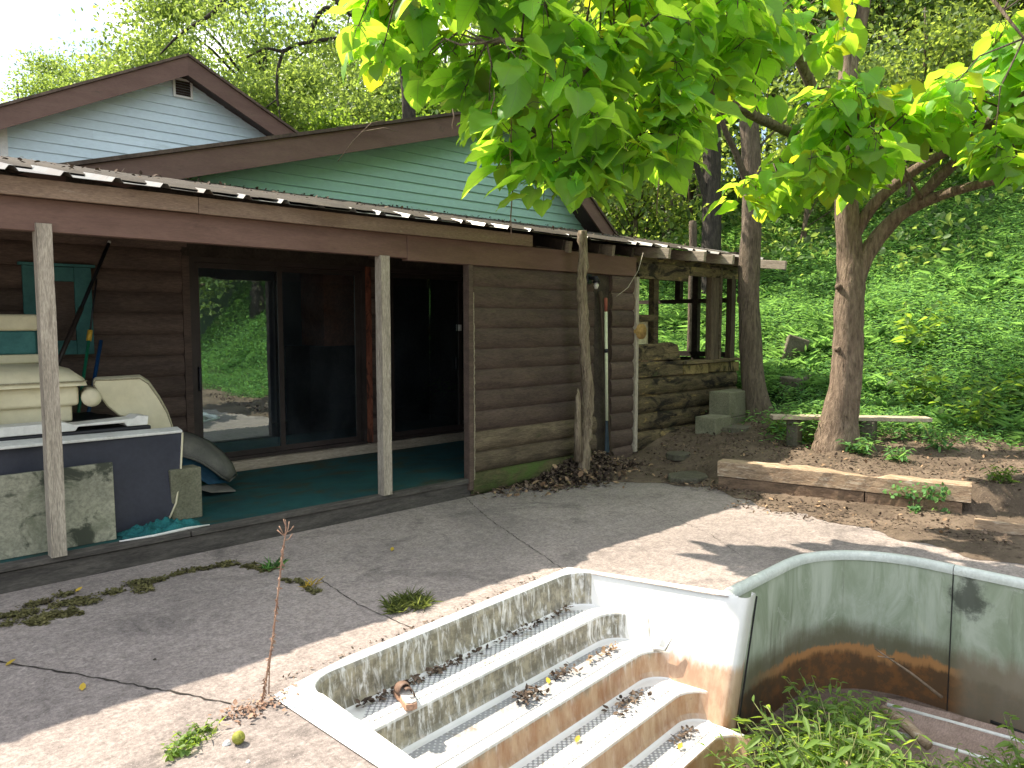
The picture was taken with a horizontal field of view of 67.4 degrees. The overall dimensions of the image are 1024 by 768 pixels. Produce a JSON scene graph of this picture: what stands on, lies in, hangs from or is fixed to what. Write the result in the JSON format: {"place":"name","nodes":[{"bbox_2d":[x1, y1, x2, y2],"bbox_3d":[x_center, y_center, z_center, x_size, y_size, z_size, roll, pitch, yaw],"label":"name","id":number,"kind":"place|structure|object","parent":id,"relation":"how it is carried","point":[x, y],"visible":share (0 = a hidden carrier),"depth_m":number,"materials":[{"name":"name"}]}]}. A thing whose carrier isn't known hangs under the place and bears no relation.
{"place":"outdoors","nodes":[
{"label":"outdoors","id":0,"kind":"place"},
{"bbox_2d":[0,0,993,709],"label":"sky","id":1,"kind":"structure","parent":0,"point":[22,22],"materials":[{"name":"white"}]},
{"bbox_2d":[0,480,1023,767],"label":"patio","id":2,"kind":"structure","parent":0,"point":[202,638],"depth_m":4.76,"materials":[{"name":"concrete"}]},
{"bbox_2d":[22,606,84,625],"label":"moss","id":3,"kind":"object","parent":2,"relation":"on","point":[69,611],"visible":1,"depth_m":4.45,"materials":[{"name":"plant"}]},
{"bbox_2d":[0,578,154,626],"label":"moss","id":4,"kind":"object","parent":2,"relation":"on","point":[77,599],"visible":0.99,"depth_m":4.66,"materials":[{"name":"plant"}]},
{"bbox_2d":[161,736,198,761],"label":"crack weed","id":5,"kind":"object","parent":2,"relation":"on","point":[171,753],"visible":1,"depth_m":3.03,"materials":[{"name":"green plant"}]},
{"bbox_2d":[141,559,241,583],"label":"moss","id":6,"kind":"object","parent":2,"relation":"on","point":[225,563],"visible":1,"depth_m":5.28,"materials":[{"name":"plant"}]},
{"bbox_2d":[194,684,298,732],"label":"leaf litter","id":7,"kind":"object","parent":2,"relation":"on","point":[263,704],"visible":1,"depth_m":3.38,"materials":[{"name":"plant"}]},
{"bbox_2d":[260,519,293,700],"bbox_3d":[-1.056,1.020,3.436,0.148,0.828,0.099,1,5,11],"label":"dry stalk","id":8,"kind":"object","parent":2,"relation":"on","point":[264,680],"visible":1,"depth_m":3.44,"materials":[{"name":"plant"}]},
{"bbox_2d":[280,577,322,594],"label":"moss","id":9,"kind":"object","parent":2,"relation":"on","point":[301,582],"visible":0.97,"depth_m":4.98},
{"bbox_2d":[376,586,443,615],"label":"grass tuft","id":10,"kind":"object","parent":2,"relation":"on","point":[410,600],"visible":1,"depth_m":4.59,"materials":[{"name":"plant"}]},
{"bbox_2d":[668,471,707,483],"bbox_3d":[1.903,1.012,8.274,0.488,0.075,0.406,-4,6,-44],"label":"flagstone","id":11,"kind":"object","parent":2,"relation":"on","point":[689,476],"visible":0.9,"depth_m":8.16,"materials":[{"name":"stone"}]},
{"bbox_2d":[718,476,864,502],"bbox_3d":[2.732,1.044,7.556,1.361,0.166,0.194,3,5,32],"label":"timber","id":12,"kind":"object","parent":2,"relation":"on","point":[795,489],"visible":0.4,"depth_m":7.46,"materials":[{"name":"wood"}]},
{"bbox_2d":[717,459,971,502],"bbox_3d":[3.085,0.895,7.315,2.224,0.163,0.194,3,5,32],"label":"timber","id":13,"kind":"object","parent":12,"relation":"on","point":[961,491],"visible":0.96,"depth_m":7.25,"materials":[{"name":"wood"}]},
{"bbox_2d":[882,477,950,513],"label":"trailing vine","id":14,"kind":"object","parent":13,"relation":"hanging from","point":[916,508],"visible":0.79,"depth_m":6.79,"materials":[{"name":"green plant"}]},
{"bbox_2d":[724,550,1023,767],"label":"swimming pool","id":15,"kind":"structure","parent":2,"relation":"in","point":[955,638],"depth_m":5.42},
{"bbox_2d":[272,567,757,767],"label":"pool steps","id":16,"kind":"structure","parent":15,"relation":"on","point":[678,652],"depth_m":4.43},
{"bbox_2d":[355,665,445,707],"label":"leaf litter","id":17,"kind":"object","parent":16,"relation":"on","point":[415,677],"visible":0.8,"depth_m":3.98,"materials":[{"name":"plant"}]},
{"bbox_2d":[393,680,416,710],"bbox_3d":[-0.535,1.556,3.878,0.086,0.090,0.224,-2,5,-28],"label":"sandal","id":18,"kind":"object","parent":16,"relation":"on","point":[404,696],"visible":1,"depth_m":3.85,"materials":[{"name":"beige rubber"}]},
{"bbox_2d":[432,604,572,673],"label":"leaf litter","id":19,"kind":"object","parent":16,"relation":"on","point":[460,656],"visible":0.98,"depth_m":4.52,"materials":[{"name":"plant"}]},
{"bbox_2d":[512,683,548,705],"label":"leaf litter","id":20,"kind":"object","parent":16,"relation":"on","point":[523,695],"visible":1,"depth_m":4.24,"materials":[{"name":"plant"}]},
{"bbox_2d":[601,689,651,715],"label":"leaf litter","id":21,"kind":"object","parent":16,"relation":"on","point":[632,692],"visible":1,"depth_m":4.54,"materials":[{"name":"plant"}]},
{"bbox_2d":[698,721,803,767],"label":"pool weed","id":22,"kind":"object","parent":15,"relation":"on","point":[740,759],"visible":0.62,"depth_m":4.45,"materials":[{"name":"green plant"}]},
{"bbox_2d":[743,683,814,767],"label":"fallen log","id":23,"kind":"object","parent":15,"relation":"on","point":[789,712],"visible":0.55,"depth_m":4.88,"materials":[{"name":"brown wood"}]},
{"bbox_2d":[736,701,830,767],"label":"pool weed","id":24,"kind":"object","parent":15,"relation":"on","point":[766,735],"visible":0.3,"depth_m":4.69,"materials":[{"name":"green plant"}]},
{"bbox_2d":[757,695,873,756],"bbox_3d":[1.849,2.158,4.631,0.615,0.334,0.520,-3,5,-34],"label":"pool weed","id":25,"kind":"object","parent":15,"relation":"on","point":[803,732],"visible":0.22,"depth_m":4.66,"materials":[{"name":"green plant"}]},
{"bbox_2d":[727,703,904,767],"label":"pool weed","id":26,"kind":"object","parent":15,"relation":"on","point":[750,762],"visible":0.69,"depth_m":4.17,"materials":[{"name":"green plant"}]},
{"bbox_2d":[733,695,907,767],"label":"pool weed","id":27,"kind":"object","parent":15,"relation":"on","point":[795,759],"visible":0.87,"depth_m":4.11,"materials":[{"name":"green plant"}]},
{"bbox_2d":[781,668,880,746],"bbox_3d":[2.024,2.094,4.884,0.485,0.417,0.612,-4,6,-44],"label":"pool weed","id":28,"kind":"object","parent":15,"relation":"on","point":[816,705],"visible":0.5,"depth_m":4.90,"materials":[{"name":"green plant"}]},
{"bbox_2d":[790,715,877,767],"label":"pool weed","id":29,"kind":"object","parent":15,"relation":"on","point":[826,738],"visible":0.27,"depth_m":4.35,"materials":[{"name":"green plant"}]},
{"bbox_2d":[764,688,904,767],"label":"pool weed","id":30,"kind":"object","parent":15,"relation":"on","point":[825,716],"visible":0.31,"depth_m":4.65,"materials":[{"name":"green plant"}]},
{"bbox_2d":[783,723,889,767],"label":"pool weed","id":31,"kind":"object","parent":15,"relation":"on","point":[818,756],"visible":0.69,"depth_m":4.14,"materials":[{"name":"green plant"}]},
{"bbox_2d":[817,691,913,760],"bbox_3d":[2.110,2.118,4.593,0.484,0.417,0.612,4,6,38],"label":"pool weed","id":32,"kind":"object","parent":15,"relation":"on","point":[874,721],"visible":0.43,"depth_m":4.65,"materials":[{"name":"green plant"}]},
{"bbox_2d":[814,706,932,767],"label":"pool weed","id":33,"kind":"object","parent":15,"relation":"on","point":[852,739],"visible":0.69,"depth_m":4.20,"materials":[{"name":"green plant"}]},
{"bbox_2d":[875,649,942,698],"bbox_3d":[2.568,1.874,4.973,0.399,0.257,0.040,2,5,22],"label":"dead branch","id":34,"kind":"object","parent":15,"relation":"on","point":[920,680],"visible":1,"depth_m":4.96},
{"bbox_2d":[875,698,1023,767],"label":"liner sheet","id":35,"kind":"object","parent":15,"relation":"on","point":[947,732],"visible":0.56,"depth_m":4.86,"materials":[{"name":"white plastic"}]},
{"bbox_2d":[878,704,932,749],"bbox_3d":[2.494,2.170,4.880,0.075,0.089,0.437,-1,5,-8],"label":"fallen log","id":36,"kind":"object","parent":35,"relation":"on","point":[912,730],"visible":0.81,"depth_m":4.80,"materials":[{"name":"wood"}]},
{"bbox_2d":[912,736,991,767],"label":"pool weed","id":37,"kind":"object","parent":15,"relation":"on","point":[958,765],"visible":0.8,"depth_m":4.37,"materials":[{"name":"green plant"}]},
{"bbox_2d":[946,749,1023,767],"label":"pool weed","id":38,"kind":"object","parent":15,"relation":"on","point":[985,762],"visible":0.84,"depth_m":4.27,"materials":[{"name":"green plant"}]},
{"bbox_2d":[979,711,1023,767],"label":"pool weed","id":39,"kind":"object","parent":15,"relation":"on","point":[1004,743],"visible":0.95,"depth_m":4.32,"materials":[{"name":"green plant"}]},
{"bbox_2d":[865,492,962,513],"bbox_3d":[3.644,1.089,6.982,0.774,0.166,0.194,3,5,32],"label":"timber","id":40,"kind":"object","parent":2,"relation":"on","point":[902,501],"visible":0.34,"depth_m":6.91,"materials":[{"name":"wood"}]},
{"bbox_2d":[473,156,1023,513],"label":"ground","id":41,"kind":"structure","parent":0,"point":[999,497],"depth_m":8.89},
{"bbox_2d":[1,41,90,102],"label":"locust tree","id":42,"kind":"object","parent":41,"relation":"on","point":[42,57],"visible":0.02,"depth_m":32.73,"materials":[{"name":"green plant"}]},
{"bbox_2d":[0,16,201,99],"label":"locust tree","id":43,"kind":"object","parent":41,"relation":"on","point":[45,85],"visible":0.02,"depth_m":24.13,"materials":[{"name":"green plant"}]},
{"bbox_2d":[0,53,297,162],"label":"house gable","id":44,"kind":"structure","parent":41,"relation":"on","point":[184,100],"depth_m":10.31,"materials":[{"name":"white"}]},
{"bbox_2d":[51,0,443,131],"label":"locust tree","id":45,"kind":"object","parent":41,"relation":"on","point":[254,90],"visible":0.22,"depth_m":19.18,"materials":[{"name":"green plant"}]},
{"bbox_2d":[132,0,415,129],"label":"black walnut tree","id":46,"kind":"object","parent":41,"relation":"on","point":[408,111],"visible":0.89,"depth_m":17.45,"materials":[{"name":"green plant"}]},
{"bbox_2d":[201,0,440,125],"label":"locust tree","id":47,"kind":"object","parent":41,"relation":"on","point":[271,62],"visible":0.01,"depth_m":25.51,"materials":[{"name":"green plant"}]},
{"bbox_2d":[286,96,442,131],"bbox_3d":[-3.268,-3.485,19.324,6.272,7.572,6.530,-1,5,-11],"label":"maple tree","id":48,"kind":"object","parent":41,"relation":"on","point":[324,121],"visible":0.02,"depth_m":18.78,"materials":[{"name":"green plant"}]},
{"bbox_2d":[0,111,786,593],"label":"log cabin","id":49,"kind":"object","parent":41,"relation":"on","point":[302,361],"visible":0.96,"depth_m":7.90,"materials":[{"name":"brown wood"}]},
{"bbox_2d":[17,261,94,354],"bbox_3d":[-4.012,-0.662,6.806,0.598,0.805,0.052,-4,6,-44],"label":"window frame","id":50,"kind":"object","parent":49,"relation":"attached to","point":[70,291],"visible":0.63,"depth_m":6.85,"materials":[{"name":"teal paint"}]},
{"bbox_2d":[0,462,115,559],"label":"cement board","id":51,"kind":"object","parent":49,"relation":"on","point":[89,505],"visible":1,"depth_m":5.31,"materials":[{"name":"concrete"}]},
{"bbox_2d":[0,414,150,440],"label":"plastic tub","id":52,"kind":"object","parent":49,"relation":"on","point":[99,429],"visible":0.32,"depth_m":5.83,"materials":[{"name":"plastic"}]},
{"bbox_2d":[0,412,147,437],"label":"white slab","id":53,"kind":"object","parent":52,"relation":"on","point":[82,419],"depth_m":5.79,"materials":[{"name":"plastic"}]},
{"bbox_2d":[0,363,86,424],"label":"bench seat","id":54,"kind":"object","parent":53,"relation":"on","point":[20,399],"visible":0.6,"depth_m":5.67,"materials":[{"name":"beige plastic"}]},
{"bbox_2d":[0,314,38,363],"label":"cooler","id":55,"kind":"object","parent":54,"relation":"on","point":[18,338],"visible":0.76,"depth_m":5.99,"materials":[{"name":"beige plastic"}]},
{"bbox_2d":[58,240,110,365],"bbox_3d":[-3.812,-0.581,6.729,0.039,1.405,0.729,2,5,25],"label":"pool pole","id":56,"kind":"object","parent":54,"relation":"on","point":[75,321],"visible":0.77,"depth_m":6.74,"materials":[{"name":"black plastic"}]},
{"bbox_2d":[80,385,101,406],"bbox_3d":[-3.324,0.094,6.058,0.140,0.140,0.434,-3,5,-31],"label":"bolster","id":57,"kind":"object","parent":53,"relation":"on","point":[90,396],"visible":0.96,"depth_m":5.89,"materials":[{"name":"beige fabric"}]},
{"bbox_2d":[77,278,97,412],"bbox_3d":[-3.751,0.045,6.731,0.071,1.968,0.722,0,5,-2],"label":"broom","id":58,"kind":"object","parent":52,"relation":"in","point":[89,335],"visible":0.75,"depth_m":6.77,"materials":[{"name":"black plastic"}]},
{"bbox_2d":[93,375,172,428],"bbox_3d":[-3.083,0.165,6.262,0.620,0.473,0.163,-4,6,-44],"label":"curved cushion","id":59,"kind":"object","parent":52,"relation":"on","point":[124,395],"visible":0.76,"depth_m":6.22,"materials":[{"name":"fabric"}]},
{"bbox_2d":[0,427,183,532],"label":"folding cover","id":60,"kind":"object","parent":49,"relation":"on","point":[144,461],"visible":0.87,"depth_m":5.79,"materials":[{"name":"black plastic"}]},
{"bbox_2d":[117,516,202,538],"bbox_3d":[-2.622,1.043,5.742,0.584,0.098,0.300,-4,6,-44],"label":"netting","id":61,"kind":"object","parent":49,"relation":"on","point":[164,524],"visible":0.99,"depth_m":5.68,"materials":[{"name":"plastic"}]},
{"bbox_2d":[168,464,201,519],"bbox_3d":[-2.622,0.865,6.119,0.240,0.405,0.160,-4,6,-44],"label":"concrete block","id":62,"kind":"object","parent":49,"relation":"on","point":[185,482],"depth_m":6.06,"materials":[{"name":"concrete"}]},
{"bbox_2d":[182,431,236,492],"bbox_3d":[-2.752,0.705,6.929,0.512,0.568,0.438,-2,5,-20],"label":"curved tray","id":63,"kind":"object","parent":49,"relation":"on","point":[212,461],"visible":0.84,"depth_m":6.88,"materials":[{"name":"grey plastic"}]},
{"bbox_2d":[189,256,367,460],"bbox_3d":[-2.486,-0.278,8.411,2.055,2.095,0.110,-4,6,-44],"label":"sliding door","id":64,"kind":"structure","parent":49,"relation":"in","point":[279,348],"depth_m":8.35,"materials":[{"name":"brown glass"}]},
{"bbox_2d":[2,157,695,246],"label":"leaf litter","id":65,"kind":"object","parent":49,"relation":"on","point":[98,168],"visible":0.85,"depth_m":7.32,"materials":[{"name":"plant"}]},
{"bbox_2d":[390,268,463,439],"bbox_3d":[-0.745,-0.412,10.110,2.190,2.095,0.100,-4,6,-44],"label":"sliding door","id":66,"kind":"structure","parent":49,"relation":"in","point":[427,373],"depth_m":9.77,"materials":[{"name":"black glass"}]},
{"bbox_2d":[328,5,557,131],"bbox_3d":[-2.395,-6.998,23.517,7.933,8.911,7.935,-3,6,-36],"label":"forest tree","id":67,"kind":"object","parent":41,"relation":"on","point":[399,85],"visible":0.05,"depth_m":22.17,"materials":[{"name":"green plant"}]},
{"bbox_2d":[350,85,601,208],"bbox_3d":[-0.910,-4.263,21.826,7.565,8.773,7.267,-4,6,-41],"label":"maple tree","id":68,"kind":"object","parent":41,"relation":"on","point":[392,115],"visible":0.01,"depth_m":21.24,"materials":[{"name":"green plant"}]},
{"bbox_2d":[438,0,591,122],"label":"forest tree","id":69,"kind":"object","parent":41,"relation":"on","point":[578,3],"visible":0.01,"depth_m":23.47,"materials":[{"name":"green plant"}]},
{"bbox_2d":[469,449,662,500],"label":"leaf litter","id":70,"kind":"object","parent":41,"relation":"on","point":[568,468],"visible":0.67,"depth_m":8.31,"materials":[{"name":"plant"}]},
{"bbox_2d":[598,291,611,453],"bbox_3d":[1.092,-0.098,8.956,0.218,1.955,0.058,-2,5,-28],"label":"wooden handle","id":71,"kind":"object","parent":70,"relation":"on","point":[600,296],"visible":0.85,"depth_m":8.90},
{"bbox_2d":[541,93,768,256],"bbox_3d":[2.604,-4.680,18.434,5.475,5.123,6.203,-2,5,-19],"label":"forest tree","id":72,"kind":"object","parent":41,"relation":"on","point":[649,196],"visible":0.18,"depth_m":17.62,"materials":[{"name":"green plant"}]},
{"bbox_2d":[324,0,1023,452],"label":"catalpa tree","id":73,"kind":"object","parent":41,"relation":"on","point":[712,62],"visible":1,"depth_m":6.17,"materials":[{"name":"green plant"}]},
{"bbox_2d":[574,0,793,239],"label":"forest tree","id":74,"kind":"object","parent":41,"relation":"on","point":[576,8],"visible":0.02,"depth_m":21.24,"materials":[{"name":"green plant"}]},
{"bbox_2d":[634,252,739,451],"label":"ruined shed","id":75,"kind":"structure","parent":41,"relation":"on","point":[675,386],"depth_m":10.20,"materials":[{"name":"brown wood"}]},
{"bbox_2d":[646,90,727,298],"bbox_3d":[3.809,-9.847,16.595,9.021,16.209,8.330,-3,5,-34],"label":"dark tree","id":76,"kind":"object","parent":41,"relation":"on","point":[709,185],"visible":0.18,"depth_m":15.83,"materials":[{"name":"brown plant"}]},
{"bbox_2d":[686,220,696,356],"bbox_3d":[3.108,-1.584,13.264,0.150,2.445,0.164,2,5,21],"label":"wooden post","id":77,"kind":"object","parent":41,"relation":"on","point":[692,233],"visible":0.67,"depth_m":13.20,"materials":[{"name":"brown wood"}]},
{"bbox_2d":[583,0,804,223],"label":"forest tree","id":78,"kind":"object","parent":41,"relation":"on","point":[691,194],"visible":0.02,"depth_m":22.49,"materials":[{"name":"green plant"}]},
{"bbox_2d":[575,0,827,419],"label":"walnut tree","id":79,"kind":"object","parent":41,"relation":"on","point":[753,382],"visible":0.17,"depth_m":10.23,"materials":[{"name":"brown plant"}]},
{"bbox_2d":[731,415,745,423],"bbox_3d":[2.931,0.580,10.309,0.280,0.316,0.620,4,6,43],"label":"concrete block","id":80,"kind":"object","parent":41,"relation":"on","point":[734,420],"depth_m":10.15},
{"bbox_2d":[709,388,745,416],"bbox_3d":[2.938,0.251,10.318,0.300,0.330,0.640,4,6,43],"label":"concrete block","id":81,"kind":"object","parent":80,"relation":"on","point":[731,402],"depth_m":10.11,"materials":[{"name":"concrete"}]},
{"bbox_2d":[780,335,809,361],"bbox_3d":[4.435,-0.518,12.081,0.412,0.527,0.584,1,5,16],"label":"stone block","id":82,"kind":"object","parent":41,"relation":"on","point":[793,342],"depth_m":11.82,"materials":[{"name":"stone"}]},
{"bbox_2d":[778,375,811,395],"bbox_3d":[4.116,0.020,11.088,0.297,0.293,0.658,4,6,43],"label":"flat stone","id":83,"kind":"object","parent":41,"relation":"on","point":[785,379],"visible":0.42,"depth_m":10.87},
{"bbox_2d":[739,0,875,181],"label":"forest tree","id":84,"kind":"object","parent":41,"relation":"on","point":[814,21],"visible":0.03,"depth_m":23.54,"materials":[{"name":"green plant"}]},
{"bbox_2d":[611,143,1023,450],"bbox_3d":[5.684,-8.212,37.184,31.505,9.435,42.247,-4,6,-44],"label":"undergrowth","id":85,"kind":"object","parent":41,"relation":"on","point":[822,230],"visible":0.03,"depth_m":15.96,"materials":[{"name":"green plant"}]},
{"bbox_2d":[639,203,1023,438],"bbox_3d":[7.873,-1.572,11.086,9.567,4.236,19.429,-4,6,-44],"label":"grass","id":86,"kind":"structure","parent":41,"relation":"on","point":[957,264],"depth_m":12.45,"materials":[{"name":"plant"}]},
{"bbox_2d":[760,17,914,156],"bbox_3d":[9.646,-8.250,22.737,5.965,4.927,5.265,4,6,41],"label":"forest tree","id":87,"kind":"object","parent":41,"relation":"on","point":[787,84],"visible":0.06,"depth_m":22.62,"materials":[{"name":"green plant"}]},
{"bbox_2d":[721,10,955,245],"bbox_3d":[6.663,-5.120,16.691,5.343,4.413,4.716,-2,5,-27],"label":"forest tree","id":88,"kind":"object","parent":41,"relation":"on","point":[781,145],"visible":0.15,"depth_m":16.08,"materials":[{"name":"green plant"}]},
{"bbox_2d":[770,414,932,446],"bbox_3d":[3.855,0.599,8.793,1.721,0.467,0.227,1,5,9],"label":"plank seat","id":89,"kind":"object","parent":41,"relation":"on","point":[795,433],"visible":0.59,"depth_m":8.73,"materials":[{"name":"wood"}]},
{"bbox_2d":[836,436,882,454],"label":"broadleaf weed","id":90,"kind":"object","parent":41,"relation":"on","point":[860,445],"visible":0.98,"depth_m":8.15,"materials":[{"name":"green plant"}]},
{"bbox_2d":[770,0,1015,116],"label":"forest tree","id":91,"kind":"object","parent":41,"relation":"on","point":[890,8],"visible":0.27,"depth_m":19.36,"materials":[{"name":"green plant"}]},
{"bbox_2d":[882,445,915,462],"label":"broadleaf weed","id":92,"kind":"object","parent":41,"relation":"on","point":[901,457],"visible":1,"depth_m":7.89,"materials":[{"name":"green plant"}]},
{"bbox_2d":[875,362,954,408],"bbox_3d":[5.050,0.032,9.730,0.848,0.608,0.757,1,5,12],"label":"broadleaf weed","id":93,"kind":"object","parent":41,"relation":"on","point":[923,385],"visible":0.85,"depth_m":9.60,"materials":[{"name":"green plant"}]},
{"bbox_2d":[891,301,957,349],"bbox_3d":[5.822,-0.822,10.954,0.834,0.778,0.905,4,6,38],"label":"broadleaf weed","id":94,"kind":"object","parent":41,"relation":"on","point":[906,332],"visible":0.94,"depth_m":10.94,"materials":[{"name":"green plant"}]},
{"bbox_2d":[831,0,1023,201],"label":"forest tree","id":95,"kind":"object","parent":41,"relation":"on","point":[963,44],"visible":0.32,"depth_m":16.40,"materials":[{"name":"green plant"}]},
{"bbox_2d":[915,419,971,452],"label":"broadleaf weed","id":96,"kind":"object","parent":41,"relation":"on","point":[934,443],"visible":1,"depth_m":8.21,"materials":[{"name":"green plant"}]},
{"bbox_2d":[898,0,1023,110],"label":"forest tree","id":97,"kind":"object","parent":41,"relation":"on","point":[989,3],"visible":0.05,"depth_m":19.32,"materials":[{"name":"green plant"}]},
{"bbox_2d":[926,379,1013,430],"bbox_3d":[5.311,0.241,8.769,0.860,0.589,0.732,0,5,-5],"label":"broadleaf weed","id":98,"kind":"object","parent":41,"relation":"on","point":[979,422],"visible":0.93,"depth_m":8.71,"materials":[{"name":"green plant"}]},
{"bbox_2d":[960,363,1023,409],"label":"broadleaf weed","id":99,"kind":"object","parent":41,"relation":"on","point":[1017,392],"visible":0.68,"depth_m":9.13,"materials":[{"name":"green plant"}]},
{"bbox_2d":[980,465,1022,483],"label":"broadleaf weed","id":100,"kind":"object","parent":41,"relation":"on","point":[998,475],"visible":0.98,"depth_m":6.96,"materials":[{"name":"green plant"}]},
{"bbox_2d":[603,465,1023,563],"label":"soil","id":101,"kind":"structure","parent":0,"point":[965,545],"depth_m":6.56,"materials":[{"name":"soil"}]},
{"bbox_2d":[574,230,593,476],"bbox_3d":[0.775,-0.302,8.329,0.294,2.702,0.173,-4,6,-44],"label":"wooden post","id":102,"kind":"object","parent":101,"relation":"on","point":[583,424],"visible":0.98,"depth_m":8.29,"materials":[{"name":"brown wood"}]},
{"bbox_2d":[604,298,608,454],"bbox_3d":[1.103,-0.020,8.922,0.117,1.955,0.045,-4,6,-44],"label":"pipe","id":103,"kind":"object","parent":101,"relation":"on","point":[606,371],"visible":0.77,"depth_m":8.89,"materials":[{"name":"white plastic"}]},
{"bbox_2d":[626,420,1023,544],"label":"leaf litter","id":104,"kind":"object","parent":101,"relation":"on","point":[875,516],"visible":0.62,"depth_m":7.67,"materials":[{"name":"plant"}]},
{"bbox_2d":[974,518,1023,534],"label":"edging board","id":105,"kind":"object","parent":101,"relation":"on","point":[1001,526],"visible":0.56,"depth_m":6.14,"materials":[{"name":"wood"}]},
{"bbox_3d":[2.556,0.767,9.789,0.490,0.205,0.350,-4,6,-44],"label":"concrete block","id":106,"kind":"object","parent":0,"visible":0},
{"bbox_2d":[695,414,730,434],"bbox_3d":[2.564,0.534,9.792,0.280,0.255,0.420,4,6,43],"label":"concrete block","id":107,"kind":"object","parent":106,"relation":"on","point":[712,423],"depth_m":9.65,"materials":[{"name":"concrete"}]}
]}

